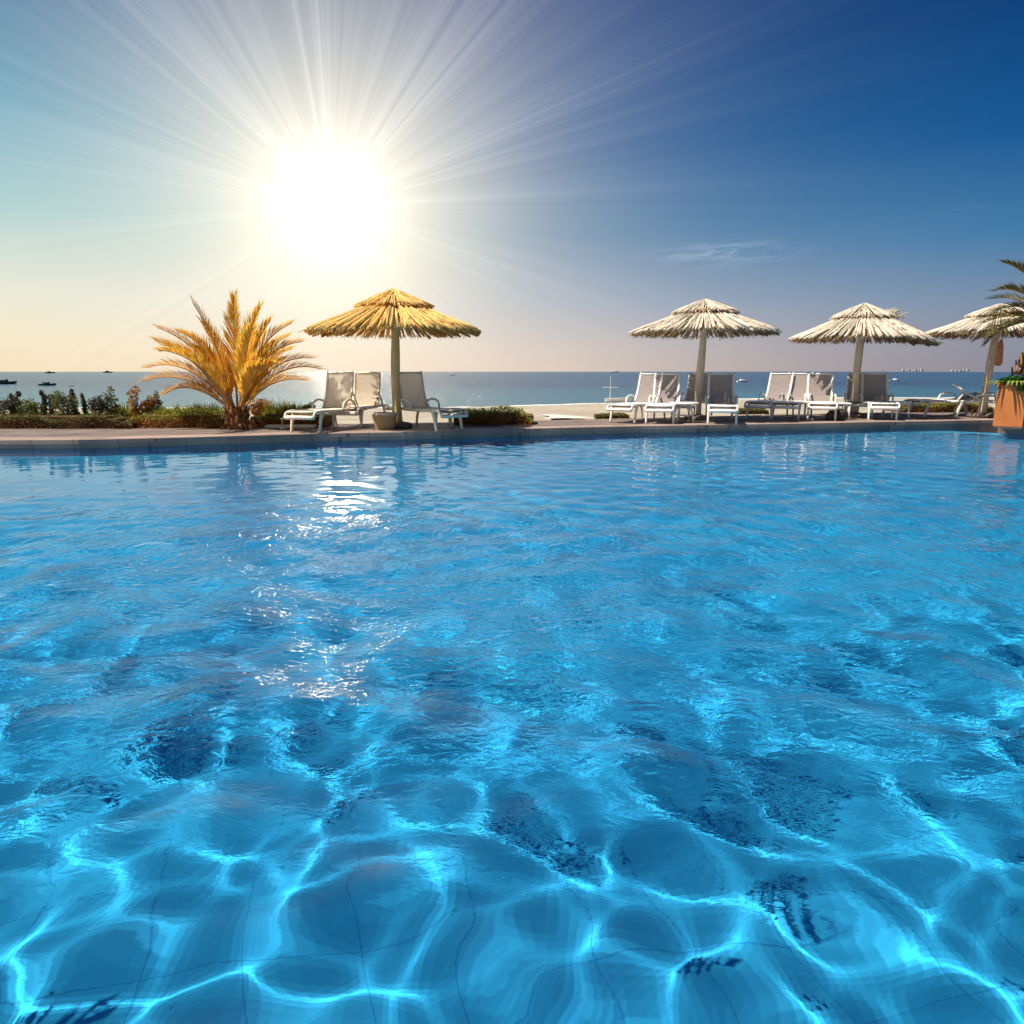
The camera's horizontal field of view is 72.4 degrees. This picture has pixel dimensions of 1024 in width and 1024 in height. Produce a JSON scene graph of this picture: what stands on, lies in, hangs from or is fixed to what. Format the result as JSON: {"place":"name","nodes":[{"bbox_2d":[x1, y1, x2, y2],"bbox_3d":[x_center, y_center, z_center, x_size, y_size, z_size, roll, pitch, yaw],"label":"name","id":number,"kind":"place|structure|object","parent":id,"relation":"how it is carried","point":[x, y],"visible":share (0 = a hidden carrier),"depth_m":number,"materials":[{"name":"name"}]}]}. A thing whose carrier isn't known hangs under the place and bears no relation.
{"place":"outdoors","nodes":[
{"label":"outdoors","id":0,"kind":"place"},
{"bbox_2d":[0,412,993,436],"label":"pool deck","id":1,"kind":"structure","parent":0,"point":[339,427],"depth_m":13.48,"materials":[{"name":"stone"}]},
{"bbox_2d":[0,409,138,428],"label":"hedge","id":2,"kind":"object","parent":1,"relation":"on","point":[65,421],"visible":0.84,"depth_m":12.73,"materials":[{"name":"green plant"}]},
{"bbox_2d":[0,396,22,414],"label":"shrub","id":3,"kind":"object","parent":2,"relation":"on","point":[9,405],"visible":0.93,"depth_m":13.21,"materials":[{"name":"green plant"}]},
{"bbox_2d":[14,391,20,413],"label":"shrub","id":4,"kind":"object","parent":2,"relation":"on","point":[17,393],"visible":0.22,"depth_m":13.46,"materials":[{"name":"green plant"}]},
{"bbox_2d":[17,398,45,414],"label":"shrub","id":5,"kind":"object","parent":2,"relation":"on","point":[32,407],"visible":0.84,"depth_m":13.22,"materials":[{"name":"green plant"}]},
{"bbox_2d":[39,390,48,414],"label":"shrub","id":6,"kind":"object","parent":2,"relation":"on","point":[42,394],"visible":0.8,"depth_m":13.35,"materials":[{"name":"green plant"}]},
{"bbox_2d":[47,394,58,413],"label":"shrub","id":7,"kind":"object","parent":2,"relation":"on","point":[51,408],"visible":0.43,"depth_m":13.47,"materials":[{"name":"green plant"}]},
{"bbox_2d":[49,389,78,414],"bbox_3d":[-8.459,-1.972,13.262,0.559,0.693,0.353,0,11,0],"label":"shrub","id":8,"kind":"object","parent":2,"relation":"on","point":[64,402],"visible":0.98,"depth_m":13.20,"materials":[{"name":"green plant"}]},
{"bbox_2d":[68,388,80,414],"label":"shrub","id":9,"kind":"object","parent":2,"relation":"on","point":[71,398],"visible":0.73,"depth_m":13.35,"materials":[{"name":"green plant"}]},
{"bbox_2d":[80,393,88,413],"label":"shrub","id":10,"kind":"object","parent":2,"relation":"on","point":[83,404],"visible":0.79,"depth_m":13.48,"materials":[{"name":"green plant"}]},
{"bbox_2d":[86,392,110,414],"bbox_3d":[-7.850,-1.951,13.270,0.477,0.649,0.347,5,12,24],"label":"shrub","id":11,"kind":"object","parent":2,"relation":"on","point":[97,405],"visible":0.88,"depth_m":13.22,"materials":[{"name":"green plant"}]},
{"bbox_2d":[104,382,123,414],"bbox_3d":[-7.637,-2.062,13.373,0.478,0.820,0.509,0,11,0],"label":"conifer","id":12,"kind":"object","parent":2,"relation":"in","point":[110,405],"visible":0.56,"depth_m":13.32,"materials":[{"name":"green plant"}]},
{"bbox_2d":[107,402,139,416],"bbox_3d":[-7.490,-1.940,13.530,0.613,0.526,0.628,-4,12,-18],"label":"grass clump","id":13,"kind":"object","parent":2,"relation":"on","point":[126,410],"visible":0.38,"depth_m":13.37,"materials":[{"name":"green plant"}]},
{"bbox_2d":[126,385,140,417],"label":"shrub","id":14,"kind":"object","parent":2,"relation":"on","point":[136,408],"visible":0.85,"depth_m":13.23,"materials":[{"name":"brown plant"}]},
{"bbox_2d":[138,395,156,414],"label":"shrub","id":15,"kind":"object","parent":2,"relation":"on","point":[148,406],"visible":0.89,"depth_m":13.35,"materials":[{"name":"brown plant"}]},
{"bbox_2d":[151,402,186,414],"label":"grass clump","id":16,"kind":"object","parent":1,"relation":"on","point":[163,410],"visible":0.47,"depth_m":13.15,"materials":[{"name":"green plant"}]},
{"bbox_2d":[125,407,226,427],"bbox_3d":[-6.202,-1.800,13.271,1.875,0.381,1.106,0,11,0],"label":"hedge","id":17,"kind":"object","parent":1,"relation":"on","point":[192,420],"visible":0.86,"depth_m":12.87,"materials":[{"name":"green plant"}]},
{"bbox_2d":[151,390,164,412],"bbox_3d":[-6.822,-2.018,13.510,0.397,0.678,0.414,0,11,0],"label":"conifer","id":18,"kind":"object","parent":17,"relation":"in","point":[159,402],"visible":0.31,"depth_m":13.45,"materials":[{"name":"green plant"}]},
{"bbox_2d":[166,402,203,414],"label":"grass clump","id":19,"kind":"object","parent":17,"relation":"on","point":[183,409],"visible":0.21,"depth_m":13.26,"materials":[{"name":"green plant"}]},
{"bbox_2d":[187,401,224,413],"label":"grass clump","id":20,"kind":"object","parent":17,"relation":"on","point":[205,408],"visible":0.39,"depth_m":13.40,"materials":[{"name":"green plant"}]},
{"bbox_2d":[137,289,326,429],"bbox_3d":[-4.854,-2.688,12.261,2.904,2.503,2.892,-9,14,-37],"label":"palm tree","id":21,"kind":"object","parent":1,"relation":"on","point":[246,369],"visible":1,"depth_m":12.40,"materials":[{"name":"yellow plant"}]},
{"bbox_2d":[250,411,331,427],"bbox_3d":[-4.204,-1.801,13.473,1.393,0.317,1.107,0,11,0],"label":"hedge","id":22,"kind":"object","parent":1,"relation":"on","point":[261,420],"visible":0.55,"depth_m":13.08,"materials":[{"name":"green plant"}]},
{"bbox_2d":[248,398,271,415],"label":"shrub","id":23,"kind":"object","parent":22,"relation":"on","point":[255,410],"visible":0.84,"depth_m":13.51,"materials":[{"name":"brown plant"}]},
{"bbox_2d":[259,397,296,414],"bbox_3d":[-4.610,-1.991,13.694,0.847,0.564,0.742,0,11,0],"label":"grass clump","id":24,"kind":"object","parent":22,"relation":"on","point":[275,410],"visible":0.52,"depth_m":13.52,"materials":[{"name":"green plant"}]},
{"bbox_2d":[281,402,305,409],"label":"grass clump","id":25,"kind":"object","parent":22,"relation":"on","point":[293,405],"visible":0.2,"depth_m":13.71,"materials":[{"name":"green plant"}]},
{"bbox_2d":[265,424,316,427],"bbox_3d":[-4.068,-1.578,12.892,0.920,0.060,0.160,0,11,0],"label":"stone edging","id":26,"kind":"object","parent":1,"relation":"on","point":[294,426],"visible":0.91,"depth_m":12.82,"materials":[{"name":"beige stone"}]},
{"bbox_2d":[299,402,315,408],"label":"shrub","id":27,"kind":"object","parent":1,"relation":"on","point":[307,406],"visible":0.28,"depth_m":13.51,"materials":[{"name":"green plant"}]},
{"bbox_2d":[284,371,366,432],"bbox_3d":[-3.274,-1.974,12.420,0.651,1.034,2.033,3,12,14],"label":"sun lounger","id":28,"kind":"object","parent":1,"relation":"on","point":[313,411],"visible":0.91,"depth_m":12.74,"materials":[{"name":"beige plastic"}]},
{"bbox_2d":[328,371,388,427],"bbox_3d":[-2.942,-2.199,13.541,0.651,1.034,2.033,1,11,6],"label":"sun lounger","id":29,"kind":"object","parent":1,"relation":"on","point":[362,406],"visible":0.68,"depth_m":13.92,"materials":[{"name":"beige plastic"}]},
{"bbox_2d":[372,412,396,429],"bbox_3d":[-2.259,-1.609,12.426,0.451,0.313,0.401,-2,11,-8],"label":"wicker basket","id":30,"kind":"object","parent":1,"relation":"on","point":[384,420],"visible":0.99,"depth_m":12.28,"materials":[{"name":"beige wicker"}]},
{"bbox_2d":[298,288,480,428],"bbox_3d":[-2.133,-2.768,12.691,3.157,2.479,3.162,0,11,0],"label":"thatched umbrella","id":31,"kind":"object","parent":1,"relation":"on","point":[396,311],"visible":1,"depth_m":12.00,"materials":[{"name":"yellow wood"}]},
{"bbox_2d":[385,371,468,430],"bbox_3d":[-1.581,-2.034,12.718,0.651,1.034,2.033,-9,14,-37],"label":"sun lounger","id":32,"kind":"object","parent":1,"relation":"on","point":[419,407],"visible":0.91,"depth_m":12.91,"materials":[{"name":"beige plastic"}]},
{"bbox_2d":[433,413,452,428],"bbox_3d":[-1.265,-1.708,12.815,0.340,0.347,0.340,-2,12,-12],"label":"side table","id":33,"kind":"object","parent":1,"relation":"on","point":[450,422],"visible":0.28,"depth_m":12.72,"materials":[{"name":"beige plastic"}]},
{"bbox_2d":[453,405,533,424],"bbox_3d":[-0.357,-1.941,13.999,1.602,0.376,1.010,0,11,0],"label":"hedge","id":34,"kind":"object","parent":1,"relation":"on","point":[495,416],"visible":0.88,"depth_m":13.66,"materials":[{"name":"green plant"}]},
{"bbox_2d":[594,412,629,418],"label":"hedge","id":35,"kind":"object","parent":1,"relation":"on","point":[617,415],"visible":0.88,"depth_m":15.50,"materials":[{"name":"green plant"}]},
{"bbox_2d":[606,372,665,423],"bbox_3d":[2.671,-2.412,14.670,0.651,1.006,2.033,8,14,33],"label":"sun lounger","id":36,"kind":"object","parent":1,"relation":"on","point":[644,391],"visible":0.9,"depth_m":14.98,"materials":[{"name":"white plastic"}]},
{"bbox_2d":[644,372,680,423],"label":"sun lounger","id":37,"kind":"object","parent":1,"relation":"on","point":[670,390],"visible":0.84,"depth_m":14.81,"materials":[{"name":"white plastic"}]},
{"bbox_2d":[669,402,698,422],"bbox_3d":[3.475,-2.016,14.181,0.600,0.415,0.600,0,11,0],"label":"round table","id":38,"kind":"object","parent":1,"relation":"on","point":[687,404],"visible":0.94,"depth_m":14.03,"materials":[{"name":"white plastic"}]},
{"bbox_2d":[670,372,711,418],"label":"sun lounger","id":39,"kind":"object","parent":1,"relation":"on","point":[689,395],"visible":0.38,"depth_m":16.31,"materials":[{"name":"white plastic"}]},
{"bbox_2d":[628,298,781,419],"bbox_3d":[4.020,-3.225,14.860,3.076,2.517,3.086,0,11,0],"label":"thatched umbrella","id":40,"kind":"object","parent":1,"relation":"on","point":[704,316],"visible":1,"depth_m":14.21,"materials":[{"name":"beige plant"}]},
{"bbox_2d":[705,372,738,423],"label":"sun lounger","id":41,"kind":"object","parent":1,"relation":"on","point":[720,397],"visible":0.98,"depth_m":14.72,"materials":[{"name":"white plastic"}]},
{"bbox_2d":[744,372,793,418],"bbox_3d":[5.893,-2.650,15.858,0.651,1.006,2.033,9,14,37],"label":"sun lounger","id":42,"kind":"object","parent":1,"relation":"on","point":[779,384],"visible":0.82,"depth_m":16.14,"materials":[{"name":"white plastic"}]},
{"bbox_2d":[770,372,812,419],"bbox_3d":[6.306,-2.607,15.645,0.651,1.006,2.033,7,13,31],"label":"sun lounger","id":43,"kind":"object","parent":1,"relation":"on","point":[798,390],"visible":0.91,"depth_m":15.95,"materials":[{"name":"white plastic"}]},
{"bbox_2d":[803,372,837,420],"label":"sun lounger","id":44,"kind":"object","parent":1,"relation":"on","point":[820,386],"visible":0.89,"depth_m":15.69,"materials":[{"name":"white plastic"}]},
{"bbox_2d":[825,405,846,420],"bbox_3d":[6.898,-2.116,14.874,0.540,0.334,0.296,-4,12,-20],"label":"beach bag","id":45,"kind":"object","parent":1,"relation":"on","point":[841,414],"visible":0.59,"depth_m":14.77,"materials":[{"name":"fabric"}]},
{"bbox_2d":[829,402,851,419],"bbox_3d":[7.140,-2.205,15.265,0.400,0.357,0.400,3,12,15],"label":"side table","id":46,"kind":"object","parent":1,"relation":"on","point":[847,405],"visible":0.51,"depth_m":15.06,"materials":[{"name":"white plastic"}]},
{"bbox_2d":[844,372,873,417],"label":"sun lounger","id":47,"kind":"object","parent":1,"relation":"on","point":[847,395],"visible":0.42,"depth_m":16.92,"materials":[{"name":"white plastic"}]},
{"bbox_2d":[788,303,942,417],"bbox_3d":[7.801,-3.399,15.733,3.069,2.517,3.083,0,11,0],"label":"thatched umbrella","id":48,"kind":"object","parent":1,"relation":"on","point":[868,321],"visible":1,"depth_m":15.13,"materials":[{"name":"beige plant"}]},
{"bbox_2d":[858,372,899,419],"bbox_3d":[8.060,-2.562,15.419,0.651,1.006,2.033,4,12,18],"label":"sun lounger","id":49,"kind":"object","parent":1,"relation":"on","point":[874,386],"visible":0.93,"depth_m":15.79,"materials":[{"name":"white plastic"}]},
{"bbox_2d":[882,401,911,418],"bbox_3d":[8.489,-2.254,15.459,0.420,0.377,0.420,0,11,0],"label":"side table","id":50,"kind":"object","parent":1,"relation":"on","point":[904,403],"visible":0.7,"depth_m":15.29,"materials":[{"name":"white plastic"}]},
{"bbox_2d":[885,402,994,412],"bbox_3d":[11.055,-2.748,18.127,2.407,0.340,1.005,0,11,0],"label":"hedge","id":51,"kind":"object","parent":1,"relation":"on","point":[939,407],"visible":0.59,"depth_m":17.77,"materials":[{"name":"green plant"}]},
{"bbox_2d":[904,392,994,416],"bbox_3d":[10.186,-2.522,16.373,2.033,0.551,0.651,-2,12,-10],"label":"sun lounger","id":52,"kind":"object","parent":1,"relation":"on","point":[918,402],"visible":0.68,"depth_m":16.22,"materials":[{"name":"white plastic"}]},
{"bbox_2d":[950,384,996,416],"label":"sun lounger","id":53,"kind":"object","parent":1,"relation":"on","point":[960,402],"visible":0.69,"depth_m":15.97,"materials":[{"name":"white plastic"}]},
{"bbox_2d":[925,303,1023,417],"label":"thatched umbrella","id":54,"kind":"object","parent":1,"relation":"on","point":[967,326],"visible":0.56,"depth_m":15.50,"materials":[{"name":"beige plant"}]},
{"bbox_2d":[994,336,1003,365],"bbox_3d":[10.600,-3.525,15.204,0.177,0.692,0.117,0,11,0],"label":"hanging cloth","id":55,"kind":"object","parent":54,"relation":"hanging from","point":[998,360],"visible":1,"depth_m":15.19,"materials":[{"name":"brown fabric"}]},
{"bbox_2d":[2,398,994,423],"bbox_3d":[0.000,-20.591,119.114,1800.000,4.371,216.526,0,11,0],"label":"beach","id":56,"kind":"structure","parent":0,"point":[582,410],"depth_m":22.46,"materials":[{"name":"beige sand"}]},
{"bbox_2d":[733,407,768,414],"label":"hedge","id":57,"kind":"object","parent":56,"relation":"on","point":[759,411],"visible":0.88,"depth_m":17.06,"materials":[{"name":"green plant"}]},
{"bbox_2d":[0,372,1020,407],"bbox_3d":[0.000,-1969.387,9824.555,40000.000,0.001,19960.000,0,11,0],"label":"sea","id":58,"kind":"structure","parent":0,"point":[469,389],"depth_m":124.63,"materials":[{"name":"liquid"}]},
{"bbox_2d":[0,379,16,383],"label":"boat","id":59,"kind":"object","parent":58,"relation":"on","point":[4,381],"visible":0.94,"depth_m":149.06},
{"bbox_2d":[38,382,55,385],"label":"boat","id":60,"kind":"object","parent":58,"relation":"on","point":[47,384],"visible":0.98,"depth_m":133.29,"materials":[{"name":"grey"}]},
{"bbox_2d":[61,397,993,407],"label":"surf foam","id":61,"kind":"object","parent":58,"relation":"on","point":[627,402],"visible":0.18,"depth_m":56.98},
{"bbox_2d":[605,376,631,401],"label":"boat","id":62,"kind":"object","parent":58,"relation":"on","point":[616,399],"visible":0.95,"depth_m":57.29,"materials":[{"name":"white"}]},
{"bbox_2d":[0,429,1023,1023],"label":"pool water","id":63,"kind":"structure","parent":0,"point":[724,727],"depth_m":2.25,"materials":[{"name":"blue liquid"}]},
{"bbox_2d":[0,0,1023,371],"label":"sky","id":64,"kind":"structure","parent":0,"point":[558,179],"materials":[{"name":"blue"}]},
{"bbox_2d":[542,414,593,417],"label":"path","id":65,"kind":"structure","parent":0,"point":[559,416],"depth_m":16.57,"materials":[{"name":"white concrete"}]},
{"bbox_2d":[784,371,1010,371],"bbox_3d":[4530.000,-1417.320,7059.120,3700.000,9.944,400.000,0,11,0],"label":"headland","id":66,"kind":"structure","parent":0,"point":[895,371],"depth_m":6887.05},
{"label":"pool floor","id":67,"kind":"structure","parent":0,"visible":0},
{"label":"pool wall","id":68,"kind":"structure","parent":67,"relation":"on","visible":0},
{"bbox_2d":[0,418,1023,448],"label":"pool coping","id":69,"kind":"object","parent":68,"relation":"on","point":[977,425],"visible":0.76,"depth_m":12.28,"materials":[{"name":"stone"}]},
{"bbox_2d":[993,383,1023,428],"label":"planter","id":70,"kind":"object","parent":69,"relation":"on","point":[1009,409],"visible":0.81,"depth_m":12.56,"materials":[{"name":"ceramic"}]},
{"bbox_2d":[970,258,1023,376],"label":"planted palm","id":71,"kind":"object","parent":70,"relation":"in","point":[1010,322],"visible":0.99,"depth_m":12.54,"materials":[{"name":"green plant"}]},
{"bbox_2d":[985,375,1023,391],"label":"trailing plant","id":72,"kind":"object","parent":70,"relation":"in","point":[1016,380],"visible":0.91,"depth_m":12.47,"materials":[{"name":"green plant"}]}
]}

